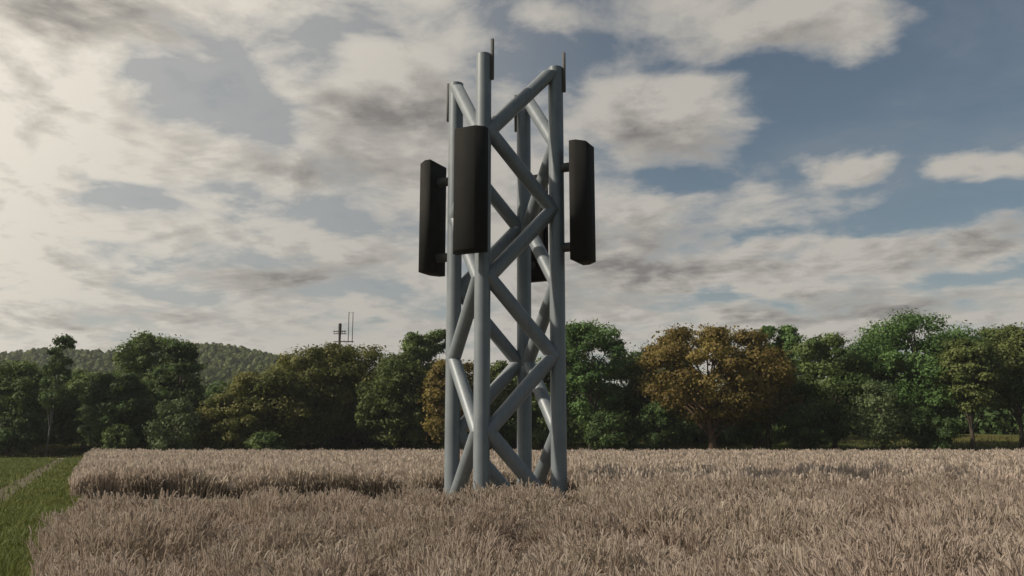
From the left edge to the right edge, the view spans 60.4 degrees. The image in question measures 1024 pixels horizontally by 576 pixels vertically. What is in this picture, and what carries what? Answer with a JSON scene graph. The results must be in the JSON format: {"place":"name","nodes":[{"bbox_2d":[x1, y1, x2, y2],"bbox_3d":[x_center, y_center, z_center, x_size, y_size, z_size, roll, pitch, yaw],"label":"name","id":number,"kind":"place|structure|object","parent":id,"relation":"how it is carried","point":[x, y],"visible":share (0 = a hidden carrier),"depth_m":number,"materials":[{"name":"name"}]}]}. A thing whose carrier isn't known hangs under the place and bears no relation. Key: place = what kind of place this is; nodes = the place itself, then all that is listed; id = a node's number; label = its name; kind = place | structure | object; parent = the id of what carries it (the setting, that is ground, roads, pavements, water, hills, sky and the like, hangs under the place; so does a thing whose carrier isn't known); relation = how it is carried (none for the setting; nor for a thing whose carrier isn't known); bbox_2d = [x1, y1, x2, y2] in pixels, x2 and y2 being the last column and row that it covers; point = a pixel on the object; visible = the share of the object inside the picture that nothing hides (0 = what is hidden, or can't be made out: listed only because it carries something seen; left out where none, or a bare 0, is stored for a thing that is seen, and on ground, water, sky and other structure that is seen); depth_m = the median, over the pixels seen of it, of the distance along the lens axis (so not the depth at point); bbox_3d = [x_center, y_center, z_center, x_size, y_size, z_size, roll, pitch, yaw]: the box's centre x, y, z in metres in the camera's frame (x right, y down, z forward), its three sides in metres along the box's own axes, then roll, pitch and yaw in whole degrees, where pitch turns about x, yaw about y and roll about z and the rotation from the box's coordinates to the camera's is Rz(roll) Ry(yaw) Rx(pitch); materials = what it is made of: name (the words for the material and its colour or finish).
{"place":"outdoors","nodes":[
{"label":"outdoors","id":0,"kind":"place"},
{"bbox_2d":[0,456,83,575],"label":"grass","id":1,"kind":"structure","parent":0,"point":[24,508],"depth_m":22.87,"materials":[{"name":"green plant"}]},
{"bbox_2d":[0,434,1018,573],"bbox_3d":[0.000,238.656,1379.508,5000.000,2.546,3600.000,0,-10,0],"label":"ground","id":2,"kind":"structure","parent":0,"point":[994,446],"depth_m":96.68,"materials":[{"name":"green plant"}]},
{"bbox_2d":[0,415,38,457],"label":"bush","id":3,"kind":"object","parent":2,"relation":"on","point":[22,439],"visible":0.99,"depth_m":85.28,"materials":[{"name":"green plant"}]},
{"bbox_2d":[0,359,59,453],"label":"tree","id":4,"kind":"object","parent":2,"relation":"on","point":[19,381],"visible":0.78,"depth_m":89.59,"materials":[{"name":"green plant"}]},
{"bbox_2d":[0,459,63,502],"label":"path","id":5,"kind":"structure","parent":2,"relation":"on","point":[26,479],"depth_m":35.52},
{"bbox_2d":[34,333,76,456],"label":"tree","id":6,"kind":"object","parent":2,"relation":"on","point":[52,368],"visible":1,"depth_m":86.31,"materials":[{"name":"green plant"}]},
{"bbox_2d":[41,368,116,448],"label":"tree","id":7,"kind":"object","parent":2,"relation":"on","point":[67,413],"visible":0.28,"depth_m":93.17,"materials":[{"name":"green plant"}]},
{"bbox_2d":[72,371,157,448],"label":"tree","id":8,"kind":"object","parent":2,"relation":"on","point":[111,399],"visible":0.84,"depth_m":87.64,"materials":[{"name":"green plant"}]},
{"bbox_2d":[100,423,140,449],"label":"bush","id":9,"kind":"object","parent":2,"relation":"on","point":[118,436],"visible":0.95,"depth_m":85.05,"materials":[{"name":"green plant"}]},
{"bbox_2d":[104,330,207,446],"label":"tree","id":10,"kind":"object","parent":2,"relation":"on","point":[136,351],"visible":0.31,"depth_m":96.53,"materials":[{"name":"green plant"}]},
{"bbox_2d":[142,397,207,450],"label":"bush","id":11,"kind":"object","parent":2,"relation":"on","point":[164,435],"visible":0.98,"depth_m":85.12,"materials":[{"name":"green plant"}]},
{"bbox_2d":[149,339,207,448],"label":"tree","id":12,"kind":"object","parent":2,"relation":"on","point":[177,353],"visible":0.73,"depth_m":92.90,"materials":[{"name":"green plant"}]},
{"bbox_2d":[187,393,266,451],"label":"tree","id":13,"kind":"object","parent":2,"relation":"on","point":[233,432],"visible":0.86,"depth_m":87.10,"materials":[{"name":"green plant"}]},
{"bbox_2d":[244,430,287,450],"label":"bush","id":14,"kind":"object","parent":2,"relation":"on","point":[257,440],"visible":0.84,"depth_m":84.80,"materials":[{"name":"green plant"}]},
{"bbox_2d":[218,367,321,449],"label":"tree","id":15,"kind":"object","parent":2,"relation":"on","point":[245,384],"visible":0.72,"depth_m":90.35,"materials":[{"name":"green plant"}]},
{"bbox_2d":[261,344,358,447],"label":"tree","id":16,"kind":"object","parent":2,"relation":"on","point":[308,359],"visible":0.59,"depth_m":94.32,"materials":[{"name":"green plant"}]},
{"bbox_2d":[87,498,577,511],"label":"field soil","id":17,"kind":"structure","parent":2,"relation":"on","point":[156,501],"depth_m":25.02,"materials":[{"name":"brown soil"}]},
{"bbox_2d":[418,38,595,499],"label":"antenna tower","id":18,"kind":"structure","parent":17,"relation":"on","point":[473,195],"depth_m":23.97,"materials":[{"name":"metal"}]},
{"bbox_2d":[21,447,1023,575],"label":"wheat","id":19,"kind":"object","parent":17,"relation":"on","point":[792,512],"visible":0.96,"depth_m":10.41,"materials":[{"name":"beige plant"}]},
{"bbox_2d":[300,344,372,442],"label":"tree","id":20,"kind":"object","parent":2,"relation":"on","point":[344,385],"visible":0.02,"depth_m":98.43,"materials":[{"name":"green plant"}]},
{"bbox_2d":[333,319,353,343],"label":"radio mast","id":21,"kind":"object","parent":2,"relation":"on","point":[339,331],"visible":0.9,"depth_m":150.80,"materials":[{"name":"metal"}]},
{"bbox_2d":[310,341,405,445],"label":"tree","id":22,"kind":"object","parent":2,"relation":"on","point":[360,366],"visible":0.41,"depth_m":96.26,"materials":[{"name":"green plant"}]},
{"bbox_2d":[352,350,433,450],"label":"tree","id":23,"kind":"object","parent":2,"relation":"on","point":[393,426],"visible":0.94,"depth_m":92.56,"materials":[{"name":"green plant"}]},
{"bbox_2d":[398,331,434,427],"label":"tree","id":24,"kind":"object","parent":2,"relation":"on","point":[418,346],"visible":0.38,"depth_m":103.63,"materials":[{"name":"green plant"}]},
{"bbox_2d":[424,328,445,374],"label":"tree","id":25,"kind":"object","parent":2,"relation":"on","point":[438,335],"visible":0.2,"depth_m":105.54,"materials":[{"name":"green plant"}]},
{"bbox_2d":[415,358,473,448],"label":"tree","id":26,"kind":"object","parent":2,"relation":"on","point":[433,399],"visible":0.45,"depth_m":89.82,"materials":[{"name":"brown plant"}]},
{"bbox_2d":[470,360,534,442],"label":"tree","id":27,"kind":"object","parent":2,"relation":"on","point":[506,432],"visible":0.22,"depth_m":93.57,"materials":[{"name":"green plant"}]},
{"bbox_2d":[24,375,1023,445],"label":"undergrowth","id":28,"kind":"object","parent":2,"relation":"on","point":[987,423],"visible":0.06,"depth_m":104.77,"materials":[{"name":"green plant"}]},
{"bbox_2d":[512,356,573,450],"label":"tree","id":29,"kind":"object","parent":2,"relation":"on","point":[539,427],"visible":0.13,"depth_m":92.94,"materials":[{"name":"green plant"}]},
{"bbox_2d":[545,364,598,421],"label":"tree","id":30,"kind":"object","parent":2,"relation":"on","point":[567,407],"visible":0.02,"depth_m":109.58,"materials":[{"name":"green plant"}]},
{"bbox_2d":[566,318,630,449],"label":"tree","id":31,"kind":"object","parent":2,"relation":"on","point":[586,377],"visible":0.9,"depth_m":91.48,"materials":[{"name":"green plant"}]},
{"bbox_2d":[582,409,641,450],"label":"bush","id":32,"kind":"object","parent":2,"relation":"on","point":[615,438],"visible":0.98,"depth_m":88.21,"materials":[{"name":"green plant"}]},
{"bbox_2d":[599,348,658,439],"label":"tree","id":33,"kind":"object","parent":2,"relation":"on","point":[632,402],"visible":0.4,"depth_m":95.90,"materials":[{"name":"green plant"}]},
{"bbox_2d":[630,401,689,449],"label":"bush","id":34,"kind":"object","parent":2,"relation":"on","point":[665,424],"visible":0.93,"depth_m":89.24,"materials":[{"name":"green plant"}]},
{"bbox_2d":[625,361,699,420],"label":"tree","id":35,"kind":"object","parent":2,"relation":"on","point":[672,368],"visible":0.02,"depth_m":112.61,"materials":[{"name":"green plant"}]},
{"bbox_2d":[628,322,801,449],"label":"oak tree","id":36,"kind":"object","parent":2,"relation":"on","point":[669,349],"visible":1,"depth_m":86.34,"materials":[{"name":"brown plant"}]},
{"bbox_2d":[725,405,781,449],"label":"bush","id":37,"kind":"object","parent":2,"relation":"on","point":[750,435],"visible":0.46,"depth_m":91.59,"materials":[{"name":"green plant"}]},
{"bbox_2d":[753,325,782,429],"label":"tree","id":38,"kind":"object","parent":2,"relation":"on","point":[771,329],"visible":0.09,"depth_m":104.14,"materials":[{"name":"green plant"}]},
{"bbox_2d":[735,353,803,450],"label":"tree","id":39,"kind":"object","parent":2,"relation":"on","point":[768,415],"visible":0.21,"depth_m":89.73,"materials":[{"name":"green plant"}]},
{"bbox_2d":[773,324,819,408],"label":"tree","id":40,"kind":"object","parent":2,"relation":"on","point":[789,339],"visible":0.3,"depth_m":103.07,"materials":[{"name":"green plant"}]},
{"bbox_2d":[776,402,838,451],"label":"bush","id":41,"kind":"object","parent":2,"relation":"on","point":[802,421],"visible":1,"depth_m":87.13,"materials":[{"name":"green plant"}]},
{"bbox_2d":[787,332,874,450],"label":"tree","id":42,"kind":"object","parent":2,"relation":"on","point":[844,386],"visible":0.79,"depth_m":91.39,"materials":[{"name":"green plant"}]},
{"bbox_2d":[833,353,884,428],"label":"tree","id":43,"kind":"object","parent":2,"relation":"on","point":[840,357],"visible":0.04,"depth_m":115.31,"materials":[{"name":"green plant"}]},
{"bbox_2d":[844,378,913,449],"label":"bush","id":44,"kind":"object","parent":2,"relation":"on","point":[875,403],"visible":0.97,"depth_m":86.36,"materials":[{"name":"green plant"}]},
{"bbox_2d":[841,306,1009,449],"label":"tree","id":45,"kind":"object","parent":2,"relation":"on","point":[909,377],"visible":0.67,"depth_m":92.08,"materials":[{"name":"green plant"}]},
{"bbox_2d":[896,406,962,450],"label":"bush","id":46,"kind":"object","parent":2,"relation":"on","point":[918,430],"visible":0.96,"depth_m":85.93,"materials":[{"name":"green plant"}]},
{"bbox_2d":[932,337,1007,450],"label":"tree","id":47,"kind":"object","parent":2,"relation":"on","point":[977,373],"visible":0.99,"depth_m":86.33,"materials":[{"name":"green plant"}]},
{"bbox_2d":[975,322,1023,449],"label":"tree","id":48,"kind":"object","parent":2,"relation":"on","point":[1008,340],"visible":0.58,"depth_m":93.04,"materials":[{"name":"green plant"}]},
{"bbox_2d":[987,407,1022,430],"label":"tree","id":49,"kind":"object","parent":2,"relation":"on","point":[1001,414],"visible":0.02,"depth_m":116.36,"materials":[{"name":"green plant"}]},
{"bbox_2d":[1009,345,1023,397],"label":"tree","id":50,"kind":"object","parent":2,"relation":"on","point":[1021,372],"visible":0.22,"depth_m":92.54,"materials":[{"name":"green plant"}]},
{"bbox_2d":[0,435,1018,457],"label":"meadow grass","id":51,"kind":"structure","parent":0,"point":[318,443],"depth_m":95.54,"materials":[{"name":"green plant"}]},
{"bbox_2d":[0,0,1023,408],"label":"sky","id":52,"kind":"structure","parent":0,"point":[246,173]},
{"bbox_3d":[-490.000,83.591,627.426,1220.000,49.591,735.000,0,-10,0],"label":"hill","id":53,"kind":"structure","parent":0,"visible":0},
{"bbox_2d":[0,342,299,394],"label":"hill forest","id":54,"kind":"object","parent":53,"relation":"on","point":[221,359],"visible":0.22,"depth_m":438.25,"materials":[{"name":"green plant"}]}
]}

